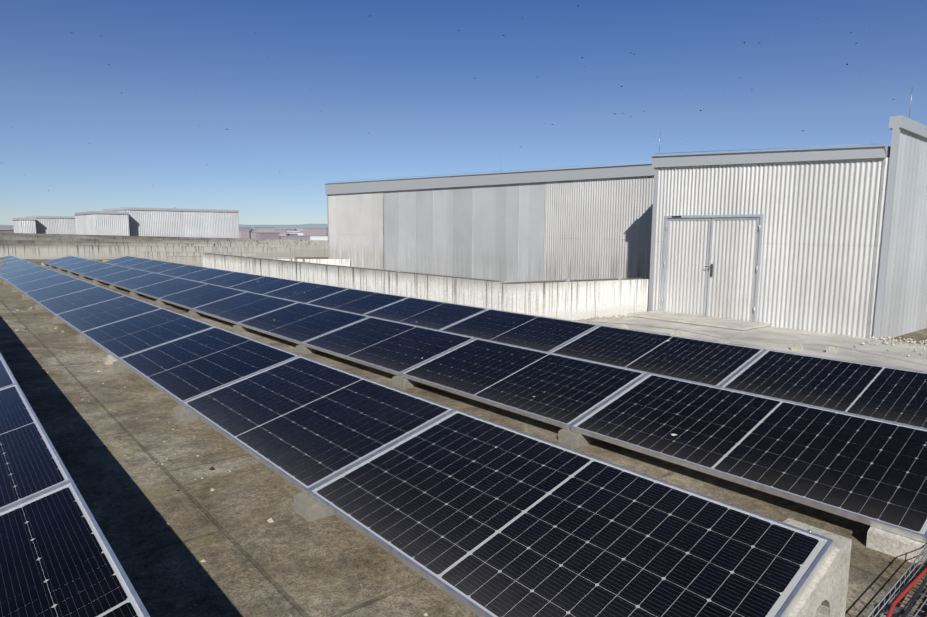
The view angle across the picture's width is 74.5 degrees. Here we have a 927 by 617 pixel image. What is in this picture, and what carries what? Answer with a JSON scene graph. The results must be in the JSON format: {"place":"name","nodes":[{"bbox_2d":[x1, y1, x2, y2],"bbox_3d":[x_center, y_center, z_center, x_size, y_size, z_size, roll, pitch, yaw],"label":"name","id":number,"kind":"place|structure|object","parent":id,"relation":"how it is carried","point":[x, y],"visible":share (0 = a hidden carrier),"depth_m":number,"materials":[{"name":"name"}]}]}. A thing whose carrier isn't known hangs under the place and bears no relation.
{"place":"outdoors","nodes":[
{"label":"outdoors","id":0,"kind":"place"},
{"bbox_2d":[0,224,327,228],"bbox_3d":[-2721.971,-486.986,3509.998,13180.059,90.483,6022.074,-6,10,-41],"label":"horizon hills","id":1,"kind":"structure","parent":0,"point":[299,226],"depth_m":6053.95,"materials":[{"name":"grey"}]},
{"bbox_2d":[0,233,648,320],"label":"parapet walls","id":2,"kind":"structure","parent":0,"point":[567,299],"depth_m":14.36,"materials":[{"name":"concrete"}]},
{"bbox_2d":[1,5,893,238],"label":"birds","id":3,"kind":"object","parent":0,"point":[537,77],"visible":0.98,"depth_m":252.31},
{"bbox_2d":[0,257,926,616],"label":"roof deck","id":4,"kind":"structure","parent":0,"point":[140,501],"depth_m":3.31,"materials":[{"name":"grey concrete"}]},
{"bbox_2d":[12,218,35,233],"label":"plant room","id":5,"kind":"object","parent":4,"relation":"on","point":[24,225],"visible":0.38,"depth_m":64.96,"materials":[{"name":"metal"}]},
{"bbox_2d":[25,216,76,234],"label":"plant room","id":6,"kind":"object","parent":4,"relation":"on","point":[55,224],"visible":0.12,"depth_m":67.19,"materials":[{"name":"metal"}]},
{"bbox_2d":[74,211,129,235],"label":"plant room","id":7,"kind":"object","parent":4,"relation":"on","point":[102,222],"visible":0.52,"depth_m":52.60,"materials":[{"name":"metal"}]},
{"bbox_2d":[103,207,238,237],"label":"plant room","id":8,"kind":"object","parent":4,"relation":"on","point":[174,222],"visible":0.6,"depth_m":57.02,"materials":[{"name":"metal"}]},
{"bbox_2d":[0,256,851,616],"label":"supports","id":9,"kind":"object","parent":4,"relation":"on","point":[824,594],"visible":0.04,"depth_m":2.24,"materials":[{"name":"concrete"}]},
{"bbox_2d":[0,255,833,616],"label":"solar row","id":10,"kind":"object","parent":9,"relation":"on","point":[478,515],"visible":1,"depth_m":2.87,"materials":[{"name":"glass"}]},
{"bbox_2d":[2,297,892,616],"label":"roof debris","id":11,"kind":"object","parent":4,"relation":"on","point":[180,473],"visible":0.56,"depth_m":3.77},
{"bbox_2d":[14,281,926,371],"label":"conductor holders","id":12,"kind":"object","parent":4,"relation":"on","point":[109,359],"visible":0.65,"depth_m":8.48,"materials":[{"name":"concrete"}]},
{"bbox_2d":[41,263,926,565],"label":"supports","id":13,"kind":"object","parent":4,"relation":"on","point":[895,545],"visible":0.04,"depth_m":2.99,"materials":[{"name":"concrete"}]},
{"bbox_2d":[42,256,926,542],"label":"solar row","id":14,"kind":"object","parent":13,"relation":"on","point":[862,468],"visible":1,"depth_m":4.45,"materials":[{"name":"glass"}]},
{"bbox_2d":[324,161,653,305],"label":"corrugated metal building","id":15,"kind":"structure","parent":4,"relation":"on","point":[572,223],"depth_m":18.07,"materials":[{"name":"metal"}]},
{"bbox_2d":[571,311,926,356],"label":"gravel heap","id":16,"kind":"object","parent":4,"relation":"on","point":[884,341],"visible":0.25,"depth_m":9.54,"materials":[{"name":"beige gravel"}]},
{"bbox_2d":[576,311,926,371],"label":"walkway","id":17,"kind":"structure","parent":4,"relation":"on","point":[733,329],"depth_m":9.67,"materials":[{"name":"concrete"}]},
{"bbox_2d":[648,87,926,339],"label":"rooftop building","id":18,"kind":"structure","parent":4,"relation":"on","point":[833,240],"depth_m":10.69,"materials":[{"name":"metal"}]},
{"bbox_2d":[867,546,926,616],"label":"wire cable tray","id":19,"kind":"object","parent":4,"relation":"on","point":[897,611],"visible":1,"depth_m":2.44,"materials":[{"name":"grey"}]},
{"bbox_2d":[886,567,926,616],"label":"cables","id":20,"kind":"object","parent":19,"relation":"in","point":[906,590],"visible":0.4,"depth_m":2.47,"materials":[{"name":"red plastic"}]},
{"bbox_2d":[0,0,926,224],"label":"sky","id":21,"kind":"structure","parent":0,"point":[299,98],"materials":[{"name":"blue"}]},
{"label":"supports","id":22,"kind":"object","parent":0,"visible":0},
{"bbox_2d":[0,353,149,616],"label":"solar row","id":23,"kind":"object","parent":22,"relation":"on","point":[58,557],"visible":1,"depth_m":2.12,"materials":[{"name":"glass"}]},
{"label":"supports","id":24,"kind":"object","parent":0,"visible":0},
{"bbox_2d":[104,256,926,428],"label":"solar row","id":25,"kind":"object","parent":24,"relation":"on","point":[892,394],"visible":1,"depth_m":6.86,"materials":[{"name":"glass"}]},
{"label":"ground","id":26,"kind":"structure","parent":0,"visible":0},
{"bbox_2d":[0,226,327,239],"bbox_3d":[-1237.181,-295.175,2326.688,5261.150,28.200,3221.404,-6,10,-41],"label":"distant buildings","id":27,"kind":"structure","parent":26,"relation":"on","point":[285,233],"depth_m":1184.61,"materials":[{"name":"grey"}]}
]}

